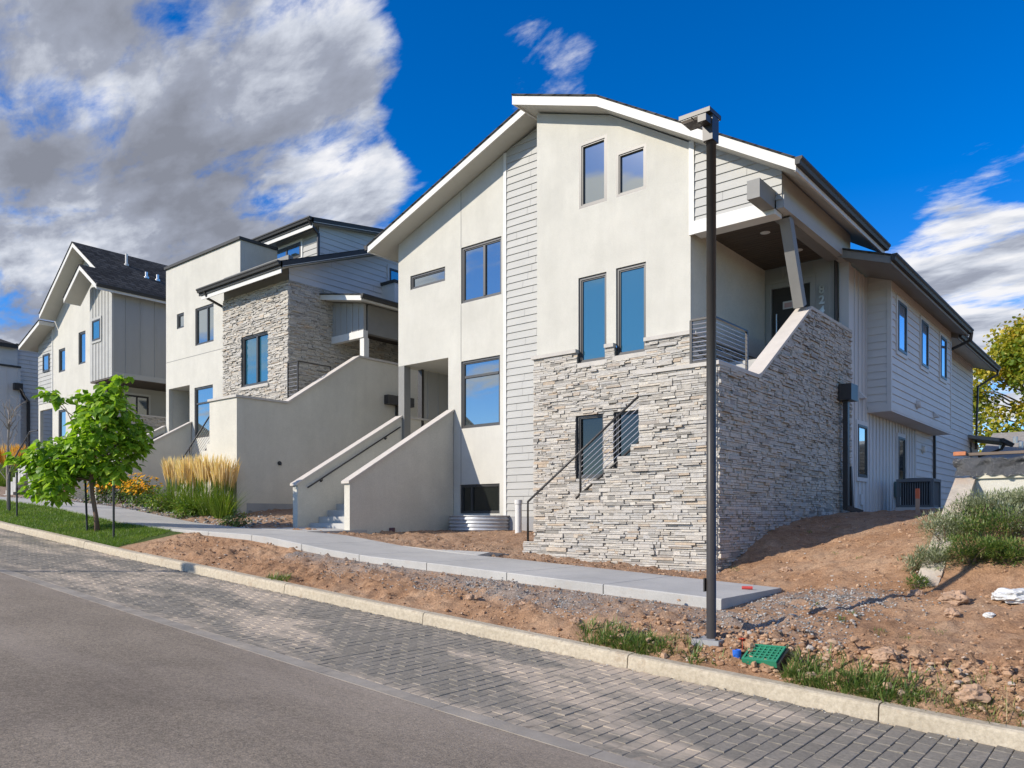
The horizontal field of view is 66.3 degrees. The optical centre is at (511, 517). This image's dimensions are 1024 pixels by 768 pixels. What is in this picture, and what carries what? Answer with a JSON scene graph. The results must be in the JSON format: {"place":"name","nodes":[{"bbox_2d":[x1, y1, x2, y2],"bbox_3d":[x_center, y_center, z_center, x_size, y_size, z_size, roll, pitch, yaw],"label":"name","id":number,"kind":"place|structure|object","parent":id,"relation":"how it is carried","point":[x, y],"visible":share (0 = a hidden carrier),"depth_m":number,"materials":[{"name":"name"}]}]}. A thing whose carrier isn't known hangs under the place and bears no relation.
{"place":"outdoors","nodes":[
{"label":"outdoors","id":0,"kind":"place"},
{"bbox_2d":[0,443,16,486],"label":"ornamental grass","id":1,"kind":"object","parent":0,"point":[2,484],"depth_m":37.52,"materials":[{"name":"plant"}]},
{"bbox_2d":[1,443,24,485],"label":"ornamental grass","id":2,"kind":"object","parent":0,"point":[3,451],"depth_m":36.62,"materials":[{"name":"plant"}]},
{"bbox_2d":[3,444,29,480],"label":"ornamental grass","id":3,"kind":"object","parent":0,"point":[15,451],"depth_m":35.87,"materials":[{"name":"plant"}]},
{"bbox_2d":[71,499,508,556],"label":"path","id":4,"kind":"structure","parent":0,"point":[336,530],"depth_m":17.74,"materials":[{"name":"concrete"}]},
{"bbox_2d":[0,572,624,767],"bbox_3d":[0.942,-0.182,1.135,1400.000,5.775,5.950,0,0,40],"label":"road","id":5,"kind":"structure","parent":0,"point":[84,683],"depth_m":5.91,"materials":[{"name":"grey asphalt"}]},
{"bbox_2d":[0,497,781,609],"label":"sidewalk","id":6,"kind":"structure","parent":0,"point":[662,588],"depth_m":12.29,"materials":[{"name":"concrete"}]},
{"bbox_2d":[0,528,1023,767],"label":"parking lane","id":7,"kind":"structure","parent":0,"point":[661,721],"depth_m":7.22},
{"bbox_2d":[0,486,1023,726],"bbox_3d":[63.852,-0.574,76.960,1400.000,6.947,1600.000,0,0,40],"label":"ground","id":8,"kind":"structure","parent":0,"point":[988,578],"depth_m":10.18,"materials":[{"name":"soil"}]},
{"bbox_2d":[0,339,51,480],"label":"townhouse","id":9,"kind":"structure","parent":8,"relation":"on","point":[18,372],"depth_m":42.15,"materials":[{"name":"white paint"}]},
{"bbox_2d":[3,241,166,496],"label":"townhouse","id":10,"kind":"structure","parent":8,"relation":"on","point":[104,310],"depth_m":34.45,"materials":[{"name":"paint"}]},
{"bbox_2d":[42,353,49,372],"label":"window","id":11,"kind":"structure","parent":10,"relation":"in","point":[45,358],"depth_m":38.64,"materials":[{"name":"blue glass"}]},
{"bbox_2d":[60,348,64,371],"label":"window","id":12,"kind":"structure","parent":10,"relation":"in","point":[62,351],"depth_m":37.65,"materials":[{"name":"blue glass"}]},
{"bbox_2d":[59,409,65,437],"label":"window","id":13,"kind":"structure","parent":10,"relation":"in","point":[62,413],"depth_m":37.65,"materials":[{"name":"blue glass"}]},
{"bbox_2d":[79,331,84,364],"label":"window","id":14,"kind":"structure","parent":10,"relation":"in","point":[81,335],"depth_m":36.19,"materials":[{"name":"blue glass"}]},
{"bbox_2d":[91,316,101,343],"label":"window","id":15,"kind":"structure","parent":10,"relation":"in","point":[96,323],"depth_m":33.58,"materials":[{"name":"blue glass"}]},
{"bbox_2d":[123,392,150,414],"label":"window","id":16,"kind":"structure","parent":10,"relation":"in","point":[142,402],"depth_m":35.44,"materials":[{"name":"grey glass"}]},
{"bbox_2d":[0,499,171,546],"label":"lawn","id":17,"kind":"structure","parent":8,"relation":"on","point":[60,521],"depth_m":18.82,"materials":[{"name":"green plant"}]},
{"bbox_2d":[9,472,10,510],"bbox_3d":[-13.802,-0.661,21.521,0.042,1.199,0.042,0,0,40],"label":"tree stake","id":18,"kind":"object","parent":17,"relation":"on","point":[9,491],"visible":0.82,"depth_m":21.50,"materials":[{"name":"metal"}]},
{"bbox_2d":[0,391,27,509],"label":"bare sapling","id":19,"kind":"object","parent":17,"relation":"on","point":[8,422],"visible":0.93,"depth_m":21.67,"materials":[{"name":"brown plant"}]},
{"bbox_2d":[16,472,17,516],"bbox_3d":[-13.041,-0.578,20.630,0.042,1.301,0.042,0,0,40],"label":"tree stake","id":20,"kind":"object","parent":17,"relation":"on","point":[16,494],"visible":0.79,"depth_m":20.61,"materials":[{"name":"metal"}]},
{"bbox_2d":[2,374,155,531],"bbox_3d":[-9.864,-1.462,17.779,3.368,3.698,1.941,0,0,-10],"label":"young tree","id":21,"kind":"object","parent":17,"relation":"on","point":[98,436],"visible":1,"depth_m":17.70,"materials":[{"name":"green plant"}]},
{"bbox_2d":[84,481,87,530],"bbox_3d":[-9.779,-0.237,17.988,0.148,1.314,0.042,0,0,40],"label":"tree stake","id":22,"kind":"object","parent":17,"relation":"on","point":[86,510],"visible":0.75,"depth_m":17.97,"materials":[{"name":"metal"}]},
{"bbox_2d":[112,481,114,537],"bbox_3d":[-8.631,-0.132,16.971,0.042,1.331,0.042,0,0,40],"label":"tree stake","id":23,"kind":"object","parent":17,"relation":"on","point":[113,508],"visible":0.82,"depth_m":16.97,"materials":[{"name":"metal"}]},
{"bbox_2d":[82,480,133,502],"bbox_3d":[-13.189,-0.906,25.436,1.274,1.043,1.440,0,0,40],"label":"flowering bush","id":24,"kind":"object","parent":8,"relation":"on","point":[100,492],"visible":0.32,"depth_m":25.22,"materials":[{"name":"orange plant"}]},
{"bbox_2d":[102,474,142,503],"bbox_3d":[-12.479,-0.914,25.147,1.295,1.127,1.201,0,0,-38],"label":"flowering bush","id":25,"kind":"object","parent":8,"relation":"on","point":[121,497],"visible":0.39,"depth_m":24.97,"materials":[{"name":"green plant"}]},
{"bbox_2d":[118,472,162,506],"bbox_3d":[-11.425,-0.824,24.097,1.092,1.157,1.362,0,0,40],"label":"flowering bush","id":26,"kind":"object","parent":8,"relation":"on","point":[136,488],"visible":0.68,"depth_m":23.90,"materials":[{"name":"yellow plant"}]},
{"bbox_2d":[134,485,166,506],"bbox_3d":[-10.932,-0.632,23.824,1.146,0.723,1.100,0,0,40],"label":"green bush","id":27,"kind":"object","parent":8,"relation":"on","point":[145,497],"visible":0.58,"depth_m":23.66,"materials":[{"name":"green plant"}]},
{"bbox_2d":[139,486,174,511],"bbox_3d":[-10.110,-0.505,22.602,1.134,0.841,1.112,0,0,40],"label":"green bush","id":28,"kind":"object","parent":8,"relation":"on","point":[163,506],"visible":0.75,"depth_m":22.45,"materials":[{"name":"green plant"}]},
{"bbox_2d":[148,456,192,511],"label":"ornamental grass","id":29,"kind":"object","parent":8,"relation":"on","point":[168,469],"depth_m":22.49,"materials":[{"name":"beige plant"}]},
{"bbox_2d":[164,496,201,517],"bbox_3d":[-8.960,-0.265,21.357,1.042,0.664,0.988,0,0,40],"label":"green bush","id":30,"kind":"object","parent":8,"relation":"on","point":[186,513],"visible":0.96,"depth_m":21.30,"materials":[{"name":"green plant"}]},
{"bbox_2d":[164,454,220,513],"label":"ornamental grass","id":31,"kind":"object","parent":8,"relation":"on","point":[184,470],"depth_m":21.60,"materials":[{"name":"plant"}]},
{"bbox_2d":[184,452,232,515],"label":"ornamental grass","id":32,"kind":"object","parent":8,"relation":"on","point":[201,473],"depth_m":21.20,"materials":[{"name":"beige plant"}]},
{"bbox_2d":[193,455,250,518],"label":"ornamental grass","id":33,"kind":"object","parent":8,"relation":"on","point":[216,473],"depth_m":20.98,"materials":[{"name":"beige plant"}]},
{"bbox_2d":[217,515,236,525],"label":"weed","id":34,"kind":"object","parent":8,"relation":"on","point":[227,521],"visible":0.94,"depth_m":19.71,"materials":[{"name":"green plant"}]},
{"bbox_2d":[227,507,252,526],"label":"weed","id":35,"kind":"object","parent":8,"relation":"on","point":[241,522],"visible":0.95,"depth_m":19.57,"materials":[{"name":"green plant"}]},
{"bbox_2d":[71,216,417,514],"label":"townhouse","id":36,"kind":"structure","parent":8,"relation":"on","point":[281,358],"depth_m":25.69,"materials":[{"name":"paint"}]},
{"bbox_2d":[178,313,183,328],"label":"window","id":37,"kind":"structure","parent":36,"relation":"in","point":[180,316],"depth_m":30.35,"materials":[{"name":"grey glass"}]},
{"bbox_2d":[195,385,212,437],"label":"window","id":38,"kind":"structure","parent":36,"relation":"in","point":[202,394],"depth_m":29.34,"materials":[{"name":"blue glass"}]},
{"bbox_2d":[196,303,213,345],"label":"window","id":39,"kind":"structure","parent":36,"relation":"in","point":[204,315],"depth_m":29.21,"materials":[{"name":"grey glass"}]},
{"bbox_2d":[239,331,268,390],"bbox_3d":[-8.486,-5.181,25.920,1.682,1.826,0.180,0,0,40],"label":"window","id":40,"kind":"structure","parent":36,"relation":"in","point":[254,347],"depth_m":26.05,"materials":[{"name":"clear glass"}]},
{"bbox_2d":[277,238,302,258],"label":"window","id":41,"kind":"structure","parent":36,"relation":"in","point":[295,249],"depth_m":28.69,"materials":[{"name":"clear glass"}]},
{"bbox_2d":[387,264,397,280],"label":"window","id":42,"kind":"structure","parent":36,"relation":"in","point":[392,272],"depth_m":27.97,"materials":[{"name":"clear glass"}]},
{"bbox_2d":[0,568,661,767],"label":"edging band","id":43,"kind":"object","parent":8,"relation":"on","point":[592,752],"visible":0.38,"depth_m":6.77,"materials":[{"name":"concrete"}]},
{"bbox_2d":[465,593,477,600],"bbox_3d":[-0.533,1.061,10.311,0.171,0.122,0.170,0,0,-12],"label":"soil clod","id":44,"kind":"object","parent":8,"relation":"on","point":[472,596],"visible":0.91,"depth_m":10.26,"materials":[{"name":"brown soil"}]},
{"bbox_2d":[448,515,509,531],"bbox_3d":[-1.021,0.350,19.943,1.880,0.811,0.801,0,0,40],"label":"window well","id":45,"kind":"object","parent":8,"relation":"on","point":[478,523],"depth_m":19.50,"materials":[{"name":"metal"}]},
{"bbox_2d":[0,521,1023,751],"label":"kerb","id":46,"kind":"structure","parent":8,"relation":"on","point":[965,728],"depth_m":7.95,"materials":[{"name":"concrete"}]},
{"bbox_2d":[514,500,521,532],"bbox_3d":[0.153,0.075,18.714,0.190,1.000,0.187,0,0,40],"label":"pipe stub","id":47,"kind":"object","parent":8,"relation":"on","point":[518,516],"visible":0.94,"depth_m":18.65,"materials":[{"name":"plastic"}]},
{"bbox_2d":[569,617,581,624],"bbox_3d":[0.750,1.210,9.128,0.156,0.111,0.147,0,0,40],"label":"soil clod","id":48,"kind":"object","parent":8,"relation":"on","point":[575,620],"visible":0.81,"depth_m":9.08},
{"bbox_2d":[131,510,1023,724],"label":"soil clods","id":49,"kind":"object","parent":8,"relation":"on","point":[1005,669],"visible":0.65,"depth_m":7.67,"materials":[{"name":"brown soil"}]},
{"bbox_2d":[262,526,1023,727],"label":"weeds","id":50,"kind":"object","parent":8,"relation":"on","point":[637,641],"visible":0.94,"depth_m":7.07,"materials":[{"name":"green plant"}]},
{"bbox_2d":[290,94,1014,573],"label":"townhouse","id":51,"kind":"structure","parent":8,"relation":"on","point":[546,252],"depth_m":17.68,"materials":[{"name":"paint"}]},
{"bbox_2d":[411,267,444,289],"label":"window","id":52,"kind":"structure","parent":51,"relation":"in","point":[438,275],"depth_m":21.63,"materials":[{"name":"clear glass"}]},
{"bbox_2d":[461,483,499,513],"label":"window","id":53,"kind":"structure","parent":51,"relation":"in","point":[475,498],"depth_m":20.41,"materials":[{"name":"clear glass"}]},
{"bbox_2d":[462,355,499,428],"bbox_3d":[-0.784,-3.241,20.358,1.358,1.779,0.065,0,0,40],"label":"window","id":54,"kind":"structure","parent":51,"relation":"in","point":[480,377],"depth_m":20.38,"materials":[{"name":"blue glass"}]},
{"bbox_2d":[462,237,500,302],"bbox_3d":[-0.765,-6.400,20.343,1.406,1.476,0.065,0,0,40],"label":"window","id":55,"kind":"structure","parent":51,"relation":"in","point":[481,262],"depth_m":20.37,"materials":[{"name":"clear glass"}]},
{"bbox_2d":[577,414,603,477],"bbox_3d":[1.783,-1.588,17.433,0.739,1.411,0.090,0,0,40],"label":"window","id":56,"kind":"structure","parent":51,"relation":"in","point":[588,426],"depth_m":17.48,"materials":[{"name":"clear glass"}]},
{"bbox_2d":[577,272,606,366],"bbox_3d":[1.791,-4.368,17.381,0.843,2.022,0.160,0,0,40],"label":"window","id":57,"kind":"structure","parent":51,"relation":"in","point":[592,289],"depth_m":17.44,"materials":[{"name":"blue glass"}]},
{"bbox_2d":[579,134,606,208],"bbox_3d":[1.821,-7.655,17.389,0.736,1.460,0.090,0,0,40],"label":"window","id":58,"kind":"structure","parent":51,"relation":"in","point":[592,153],"depth_m":17.43,"materials":[{"name":"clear glass"}]},
{"bbox_2d":[615,410,639,467],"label":"window","id":59,"kind":"structure","parent":51,"relation":"in","point":[636,412],"depth_m":16.90,"materials":[{"name":"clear glass"}]},
{"bbox_2d":[613,262,646,360],"bbox_3d":[2.550,-4.397,16.751,0.838,2.001,0.160,0,0,40],"label":"window","id":60,"kind":"structure","parent":51,"relation":"in","point":[631,280],"depth_m":16.80,"materials":[{"name":"blue glass"}]},
{"bbox_2d":[616,143,645,197],"bbox_3d":[2.572,-7.412,16.765,0.733,0.962,0.090,0,0,40],"label":"window","id":61,"kind":"structure","parent":51,"relation":"in","point":[630,163],"depth_m":16.80,"materials":[{"name":"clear glass"}]},
{"bbox_2d":[772,283,809,337],"bbox_3d":[6.553,-4.355,18.415,0.910,2.170,0.168,0,0,40],"label":"front door","id":62,"kind":"structure","parent":51,"relation":"in","point":[782,304],"depth_m":18.58,"materials":[{"name":"paint"}]},
{"bbox_2d":[856,419,867,481],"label":"window","id":63,"kind":"structure","parent":51,"relation":"in","point":[861,426],"depth_m":18.39,"materials":[{"name":"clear glass"}]},
{"bbox_2d":[896,432,905,478],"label":"window","id":64,"kind":"structure","parent":51,"relation":"in","point":[900,438],"depth_m":21.14,"materials":[{"name":"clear glass"}]},
{"bbox_2d":[895,295,907,359],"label":"window","id":65,"kind":"structure","parent":51,"relation":"in","point":[901,306],"depth_m":19.19,"materials":[{"name":"blue glass"}]},
{"bbox_2d":[919,315,928,372],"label":"window","id":66,"kind":"structure","parent":51,"relation":"in","point":[924,324],"depth_m":20.99,"materials":[{"name":"blue glass"}]},
{"bbox_2d":[939,331,946,384],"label":"window","id":67,"kind":"structure","parent":51,"relation":"in","point":[942,338],"depth_m":22.78,"materials":[{"name":"blue glass"}]},
{"bbox_2d":[679,106,725,646],"bbox_3d":[1.994,-1.437,8.175,0.450,5.555,0.370,0,0,40],"label":"street lamp","id":68,"kind":"object","parent":8,"relation":"on","point":[707,119],"visible":0.98,"depth_m":8.11,"materials":[{"name":"metal"}]},
{"bbox_2d":[732,649,740,658],"bbox_3d":[2.199,1.345,7.661,0.084,0.108,0.084,0,0,40],"label":"blue cap","id":69,"kind":"object","parent":8,"relation":"on","point":[735,652],"visible":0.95,"depth_m":7.63,"materials":[{"name":"plastic"}]},
{"bbox_2d":[741,644,789,671],"bbox_3d":[2.447,1.347,7.540,0.372,0.221,0.305,0,0,40],"label":"irrigation box","id":70,"kind":"object","parent":8,"relation":"on","point":[774,656],"visible":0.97,"depth_m":7.50,"materials":[{"name":"green plastic"}]},
{"bbox_2d":[779,566,790,571],"bbox_3d":[4.085,0.787,11.681,0.146,0.121,0.194,0,0,-28],"label":"soil clod","id":71,"kind":"object","parent":8,"relation":"on","point":[785,569],"visible":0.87,"depth_m":11.64,"materials":[{"name":"brown soil"}]},
{"bbox_2d":[871,646,899,663],"bbox_3d":[3.368,1.248,7.081,0.247,0.168,0.194,0,0,40],"label":"soil clod","id":72,"kind":"object","parent":8,"relation":"on","point":[883,654],"visible":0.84,"depth_m":7.03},
{"bbox_2d":[897,553,925,573],"bbox_3d":[5.115,0.603,10.000,0.384,0.324,0.429,0,0,9],"label":"shrub","id":73,"kind":"object","parent":8,"relation":"on","point":[913,567],"visible":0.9,"depth_m":9.95,"materials":[{"name":"green plant"}]},
{"bbox_2d":[907,589,923,596],"bbox_3d":[4.742,0.892,9.186,0.208,0.113,0.153,0,0,40],"label":"soil clod","id":74,"kind":"object","parent":8,"relation":"on","point":[916,593],"visible":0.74,"depth_m":9.15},
{"bbox_2d":[915,489,919,512],"bbox_3d":[8.095,-0.289,15.633,0.074,0.580,0.044,0,0,40],"label":"survey stake","id":75,"kind":"object","parent":8,"relation":"on","point":[917,500],"visible":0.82,"depth_m":15.62,"materials":[{"name":"brown wood"}]},
{"bbox_2d":[902,572,933,589],"bbox_3d":[4.937,0.767,9.499,0.374,0.261,0.369,0,0,40],"label":"shrub","id":76,"kind":"object","parent":8,"relation":"on","point":[916,585],"visible":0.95,"depth_m":9.49,"materials":[{"name":"green plant"}]},
{"bbox_2d":[894,478,942,510],"bbox_3d":[10.045,-0.530,19.343,0.900,0.900,0.900,0,0,40],"label":"air conditioner","id":77,"kind":"object","parent":8,"relation":"on","point":[930,493],"visible":0.89,"depth_m":19.11,"materials":[{"name":"metal"}]},
{"bbox_2d":[907,540,955,569],"bbox_3d":[5.312,0.478,9.886,0.661,0.415,0.670,0,0,40],"label":"juniper","id":78,"kind":"object","parent":8,"relation":"on","point":[932,554],"visible":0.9,"depth_m":9.81,"materials":[{"name":"green plant"}]},
{"bbox_2d":[860,656,1022,722],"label":"straw","id":79,"kind":"object","parent":8,"relation":"on","point":[955,697],"visible":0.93,"depth_m":6.34,"materials":[{"name":"beige plant"}]},
{"bbox_2d":[911,507,975,541],"bbox_3d":[5.842,0.105,10.600,0.871,0.516,0.846,0,0,40],"label":"juniper","id":80,"kind":"object","parent":8,"relation":"on","point":[961,513],"visible":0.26,"depth_m":10.50,"materials":[{"name":"green plant"}]},
{"bbox_2d":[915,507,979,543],"bbox_3d":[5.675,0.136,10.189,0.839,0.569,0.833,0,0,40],"label":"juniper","id":81,"kind":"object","parent":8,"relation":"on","point":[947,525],"visible":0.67,"depth_m":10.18,"materials":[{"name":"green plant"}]},
{"bbox_2d":[943,607,960,618],"bbox_3d":[4.580,0.996,8.152,0.165,0.119,0.125,0,0,40],"label":"soil clod","id":82,"kind":"object","parent":8,"relation":"on","point":[951,612],"visible":1,"depth_m":8.13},
{"bbox_2d":[937,590,969,605],"bbox_3d":[4.864,0.892,8.631,0.328,0.198,0.271,0,0,40],"label":"soil clod","id":83,"kind":"object","parent":8,"relation":"on","point":[957,597],"visible":0.91,"depth_m":8.55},
{"bbox_2d":[914,474,1023,586],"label":"retaining wall","id":84,"kind":"structure","parent":8,"relation":"on","point":[981,483],"depth_m":11.04,"materials":[{"name":"paint"}]},
{"bbox_2d":[953,455,1023,476],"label":"plastic sheet","id":85,"kind":"object","parent":84,"relation":"on","point":[979,466],"visible":1,"depth_m":11.19,"materials":[{"name":"grey plastic"}]},
{"bbox_2d":[953,451,966,455],"bbox_3d":[6.584,-0.938,11.507,0.160,0.055,0.120,0,0,40],"label":"clay brick","id":86,"kind":"object","parent":85,"relation":"on","point":[963,453],"visible":1,"depth_m":11.47,"materials":[{"name":"orange brick"}]},
{"bbox_2d":[966,450,1023,455],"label":"timber board","id":87,"kind":"object","parent":85,"relation":"on","point":[995,453],"visible":1,"depth_m":11.23,"materials":[{"name":"brown wood"}]},
{"bbox_2d":[939,530,1002,565],"bbox_3d":[5.622,0.374,9.571,0.783,0.469,0.769,0,0,40],"label":"juniper","id":88,"kind":"object","parent":8,"relation":"on","point":[958,546],"visible":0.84,"depth_m":9.54,"materials":[{"name":"green plant"}]},
{"bbox_2d":[954,683,991,704],"bbox_3d":[3.773,1.458,6.427,0.264,0.192,0.233,0,0,12],"label":"soil clod","id":89,"kind":"object","parent":8,"relation":"on","point":[978,692],"visible":0.92,"depth_m":6.36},
{"bbox_2d":[941,487,1017,524],"bbox_3d":[6.232,-0.135,10.470,1.006,0.547,0.901,0,0,40],"label":"juniper","id":90,"kind":"object","parent":8,"relation":"on","point":[978,500],"visible":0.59,"depth_m":10.40,"materials":[{"name":"green plant"}]},
{"bbox_2d":[947,503,1023,542],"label":"juniper","id":91,"kind":"object","parent":8,"relation":"on","point":[985,521],"visible":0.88,"depth_m":9.73,"materials":[{"name":"green plant"}]},
{"bbox_2d":[967,499,1005,515],"bbox_3d":[6.554,-0.136,10.812,0.626,0.323,0.695,0,0,4],"label":"juniper","id":92,"kind":"object","parent":8,"relation":"on","point":[984,509],"visible":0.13,"depth_m":10.72,"materials":[{"name":"green plant"}]},
{"bbox_2d":[982,612,995,617],"bbox_3d":[4.888,1.003,8.029,0.098,0.070,0.125,0,0,-36],"label":"plaster scrap","id":93,"kind":"object","parent":8,"relation":"on","point":[989,615],"visible":1,"depth_m":8.01,"materials":[{"name":"white stone"}]},
{"bbox_2d":[973,309,1023,451],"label":"maple tree","id":94,"kind":"object","parent":8,"relation":"on","point":[1006,352],"visible":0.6,"depth_m":41.33,"materials":[{"name":"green plant"}]},
{"bbox_2d":[977,533,1023,566],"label":"juniper","id":95,"kind":"object","parent":8,"relation":"on","point":[1009,550],"visible":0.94,"depth_m":9.28,"materials":[{"name":"green plant"}]},
{"bbox_2d":[981,432,1023,457],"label":"neighbour house","id":96,"kind":"structure","parent":8,"relation":"on","point":[1017,438],"depth_m":33.97,"materials":[{"name":"paint"}]},
{"bbox_2d":[989,497,1023,536],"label":"juniper","id":97,"kind":"object","parent":8,"relation":"on","point":[1017,521],"visible":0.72,"depth_m":9.68,"materials":[{"name":"green plant"}]},
{"bbox_2d":[989,485,1023,507],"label":"juniper","id":98,"kind":"object","parent":8,"relation":"on","point":[1008,491],"visible":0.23,"depth_m":10.65,"materials":[{"name":"green plant"}]},
{"bbox_2d":[991,588,1023,603],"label":"plaster lump","id":99,"kind":"object","parent":8,"relation":"on","point":[1010,596],"visible":0.99,"depth_m":8.31,"materials":[{"name":"white stone"}]},
{"bbox_2d":[991,486,1023,517],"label":"juniper","id":100,"kind":"object","parent":8,"relation":"on","point":[1019,490],"visible":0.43,"depth_m":10.26,"materials":[{"name":"green plant"}]},
{"bbox_2d":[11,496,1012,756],"bbox_3d":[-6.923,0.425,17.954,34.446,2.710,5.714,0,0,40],"label":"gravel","id":101,"kind":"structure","parent":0,"point":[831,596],"depth_m":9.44,"materials":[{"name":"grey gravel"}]},
{"bbox_2d":[0,0,1023,450],"label":"sky","id":102,"kind":"structure","parent":0,"point":[165,132],"materials":[{"name":"blue"}]},
{"bbox_2d":[742,586,752,589],"bbox_3d":[3.046,0.909,10.142,0.134,0.043,0.043,0,0,13],"label":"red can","id":103,"kind":"object","parent":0,"point":[748,587],"visible":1,"depth_m":10.12,"materials":[{"name":"red metal"}]}
]}

